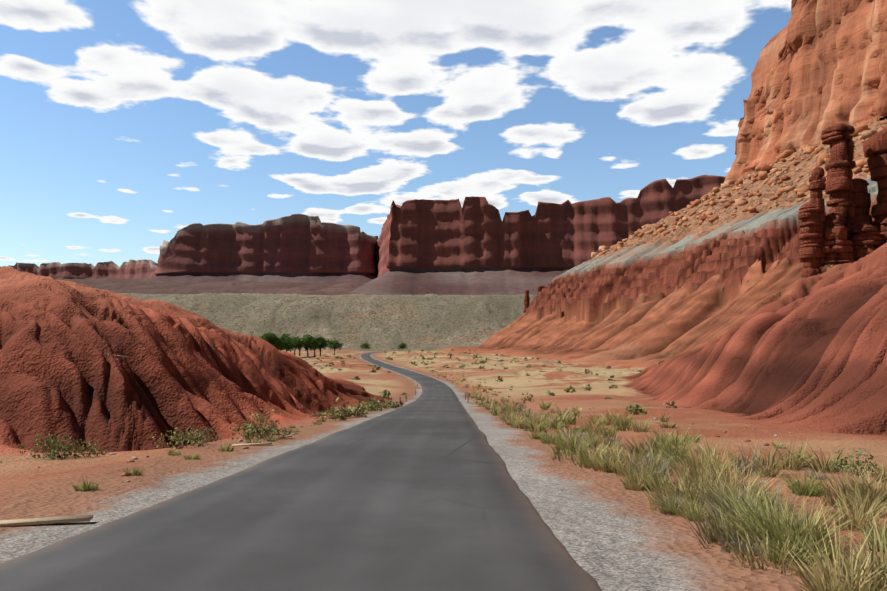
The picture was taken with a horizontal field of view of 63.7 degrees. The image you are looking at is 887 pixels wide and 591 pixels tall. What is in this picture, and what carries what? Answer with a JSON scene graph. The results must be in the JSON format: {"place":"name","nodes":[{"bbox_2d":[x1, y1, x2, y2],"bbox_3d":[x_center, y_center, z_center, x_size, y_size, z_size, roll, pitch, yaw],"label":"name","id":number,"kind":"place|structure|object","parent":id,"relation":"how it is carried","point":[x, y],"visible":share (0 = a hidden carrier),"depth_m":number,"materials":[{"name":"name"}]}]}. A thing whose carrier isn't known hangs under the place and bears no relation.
{"place":"outdoors","nodes":[
{"label":"outdoors","id":0,"kind":"place"},
{"bbox_2d":[0,351,600,590],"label":"road","id":1,"kind":"structure","parent":0,"point":[423,492],"depth_m":8.64,"materials":[{"name":"grey asphalt"}]},
{"bbox_2d":[0,407,790,483],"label":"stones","id":2,"kind":"object","parent":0,"point":[246,447],"visible":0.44,"depth_m":21.00,"materials":[{"name":"brown stone"}]},
{"bbox_2d":[0,0,791,266],"label":"sky","id":3,"kind":"structure","parent":0,"point":[126,125],"materials":[{"name":"blue"}]},
{"bbox_2d":[0,116,886,590],"bbox_3d":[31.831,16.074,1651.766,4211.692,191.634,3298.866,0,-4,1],"label":"ground","id":4,"kind":"structure","parent":0,"point":[794,352],"depth_m":41.99,"materials":[{"name":"soil"}]},
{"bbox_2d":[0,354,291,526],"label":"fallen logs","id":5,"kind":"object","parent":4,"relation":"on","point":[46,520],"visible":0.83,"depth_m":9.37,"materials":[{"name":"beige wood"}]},
{"bbox_2d":[2,214,377,283],"bbox_3d":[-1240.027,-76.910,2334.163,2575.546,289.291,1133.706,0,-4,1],"label":"mesa","id":6,"kind":"structure","parent":4,"relation":"on","point":[302,248],"depth_m":1975.41,"materials":[{"name":"brown stone"}]},
{"bbox_2d":[251,332,406,356],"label":"trees","id":7,"kind":"object","parent":4,"relation":"on","point":[284,341],"visible":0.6,"depth_m":403.29,"materials":[{"name":"green plant"}]},
{"bbox_2d":[19,265,886,474],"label":"desert shrubs","id":8,"kind":"object","parent":4,"relation":"on","point":[344,412],"visible":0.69,"depth_m":25.40,"materials":[{"name":"green plant"}]},
{"bbox_2d":[72,370,886,590],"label":"grass clumps","id":9,"kind":"object","parent":4,"relation":"on","point":[752,523],"visible":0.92,"depth_m":10.42,"materials":[{"name":"green plant"}]},
{"bbox_2d":[351,175,725,294],"bbox_3d":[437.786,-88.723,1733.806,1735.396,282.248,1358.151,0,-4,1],"label":"mesa","id":10,"kind":"structure","parent":4,"relation":"on","point":[473,245],"depth_m":1500.72,"materials":[{"name":"brown stone"}]},
{"bbox_2d":[523,123,886,312],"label":"hoodoos","id":11,"kind":"object","parent":4,"relation":"on","point":[846,229],"visible":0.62,"depth_m":219.69,"materials":[{"name":"brown stone"}]},
{"bbox_2d":[591,121,886,257],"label":"talus boulders","id":12,"kind":"object","parent":4,"relation":"on","point":[864,131],"visible":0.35,"depth_m":473.39,"materials":[{"name":"stone"}]},
{"bbox_2d":[725,0,886,180],"bbox_3d":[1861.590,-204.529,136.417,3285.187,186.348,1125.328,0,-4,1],"label":"cliff","id":13,"kind":"structure","parent":0,"point":[820,66],"depth_m":520.29,"materials":[{"name":"orange stone"}]}
]}

